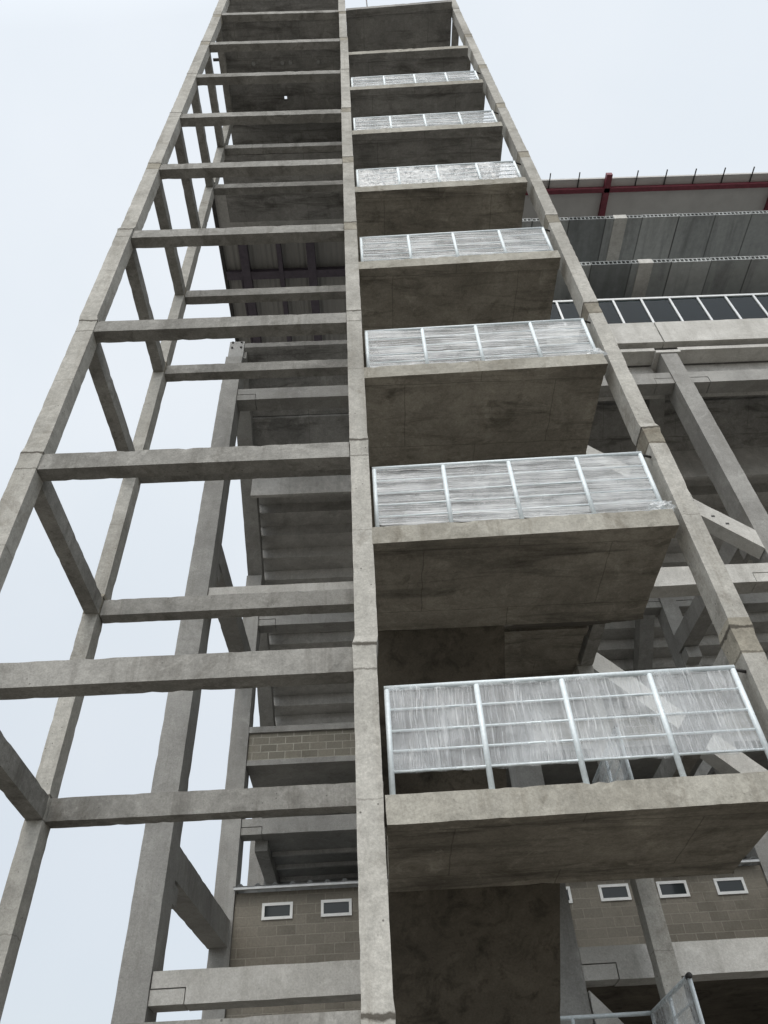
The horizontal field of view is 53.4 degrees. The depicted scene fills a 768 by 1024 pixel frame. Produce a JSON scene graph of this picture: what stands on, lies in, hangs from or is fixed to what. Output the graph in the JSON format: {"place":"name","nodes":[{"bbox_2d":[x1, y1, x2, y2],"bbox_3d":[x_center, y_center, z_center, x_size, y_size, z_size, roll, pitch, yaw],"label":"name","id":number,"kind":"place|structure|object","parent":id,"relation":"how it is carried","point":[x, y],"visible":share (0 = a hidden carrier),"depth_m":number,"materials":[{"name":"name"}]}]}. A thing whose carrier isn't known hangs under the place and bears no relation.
{"place":"outdoors","nodes":[
{"label":"outdoors","id":0,"kind":"place"},
{"bbox_2d":[0,0,767,1023],"label":"sky","id":1,"kind":"structure","parent":0,"point":[89,89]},
{"label":"ground","id":2,"kind":"structure","parent":0,"visible":0},
{"bbox_2d":[0,0,767,1023],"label":"stair tower","id":3,"kind":"structure","parent":2,"relation":"on","point":[470,870],"depth_m":9.58,"materials":[{"name":"concrete"}]},
{"bbox_2d":[351,70,480,86],"bbox_3d":[0.828,-10.880,19.301,3.373,1.085,0.106,-3,-45,-1],"label":"landing railing","id":4,"kind":"object","parent":3,"relation":"on","point":[414,80],"visible":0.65,"depth_m":19.49,"materials":[{"name":"metal"}]},
{"bbox_2d":[353,110,497,129],"bbox_3d":[0.970,-8.752,17.192,3.373,1.085,0.106,-3,-45,-1],"label":"landing railing","id":5,"kind":"object","parent":3,"relation":"on","point":[449,114],"visible":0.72,"depth_m":17.38,"materials":[{"name":"metal"}]},
{"bbox_2d":[356,160,521,186],"bbox_3d":[1.113,-6.624,15.082,3.373,1.085,0.106,-3,-45,-1],"label":"landing railing","id":6,"kind":"object","parent":3,"relation":"on","point":[398,179],"visible":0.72,"depth_m":15.20,"materials":[{"name":"metal"}]},
{"bbox_2d":[359,227,552,261],"bbox_3d":[1.255,-4.496,12.972,3.373,1.085,0.106,-3,-45,-1],"label":"landing railing","id":7,"kind":"object","parent":3,"relation":"on","point":[454,239],"visible":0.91,"depth_m":13.03,"materials":[{"name":"metal"}]},
{"bbox_2d":[364,318,607,366],"bbox_3d":[1.396,-2.392,10.838,3.373,1.085,0.174,-3,-45,-1],"label":"landing railing","id":8,"kind":"object","parent":3,"relation":"on","point":[536,338],"visible":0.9,"depth_m":10.92,"materials":[{"name":"metal"}]},
{"bbox_2d":[372,451,673,526],"bbox_3d":[1.538,-0.264,8.728,3.373,1.085,0.175,-3,-45,-1],"label":"landing railing","id":9,"kind":"object","parent":3,"relation":"on","point":[520,511],"visible":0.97,"depth_m":8.80,"materials":[{"name":"metal"}]},
{"bbox_2d":[384,665,767,794],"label":"landing railing","id":10,"kind":"object","parent":3,"relation":"on","point":[571,721],"visible":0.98,"depth_m":6.70,"materials":[{"name":"metal"}]},
{"bbox_2d":[592,723,633,783],"bbox_3d":[3.205,3.833,10.710,0.066,0.962,1.754,-2,-45,-1],"label":"floor railing","id":11,"kind":"object","parent":3,"relation":"on","point":[607,751],"visible":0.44,"depth_m":10.52,"materials":[{"name":"metal"}]},
{"bbox_2d":[560,972,704,1023],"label":"floor railing","id":12,"kind":"object","parent":3,"relation":"on","point":[688,976],"visible":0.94,"depth_m":8.75,"materials":[{"name":"metal"}]},
{"bbox_2d":[111,166,767,1023],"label":"stadium stand","id":13,"kind":"object","parent":2,"relation":"on","point":[675,268],"visible":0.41,"depth_m":18.66,"materials":[{"name":"concrete"}]},
{"bbox_2d":[261,902,292,920],"bbox_3d":[-2.186,8.180,15.661,0.630,0.320,0.050,-2,-45,-1],"label":"window","id":14,"kind":"structure","parent":13,"relation":"in","point":[278,910],"depth_m":15.65,"materials":[{"name":"grey glass"}]},
{"bbox_2d":[321,898,351,916],"bbox_3d":[-0.978,8.129,15.690,0.630,0.320,0.050,-2,-45,-1],"label":"window","id":15,"kind":"structure","parent":13,"relation":"in","point":[333,907],"depth_m":15.68,"materials":[{"name":"grey glass"}]},
{"bbox_2d":[566,886,572,903],"bbox_3d":[3.557,7.936,15.801,0.630,0.320,0.050,-2,-45,-1],"label":"window","id":16,"kind":"structure","parent":13,"relation":"in","point":[569,895],"depth_m":15.79,"materials":[{"name":"white glass"}]},
{"bbox_2d":[598,883,631,901],"bbox_3d":[4.775,7.884,15.831,0.630,0.320,0.050,-2,-45,-1],"label":"window","id":17,"kind":"structure","parent":13,"relation":"in","point":[608,892],"depth_m":15.82,"materials":[{"name":"grey glass"}]},
{"bbox_2d":[656,880,690,897],"bbox_3d":[5.994,7.832,15.861,0.630,0.320,0.050,-2,-45,-1],"label":"window","id":18,"kind":"structure","parent":13,"relation":"in","point":[679,888],"depth_m":15.85,"materials":[{"name":"grey glass"}]},
{"bbox_2d":[713,877,747,894],"bbox_3d":[7.202,7.780,15.890,0.630,0.320,0.050,-2,-45,-1],"label":"window","id":19,"kind":"structure","parent":13,"relation":"in","point":[734,885],"depth_m":15.88,"materials":[{"name":"grey glass"}]}
]}

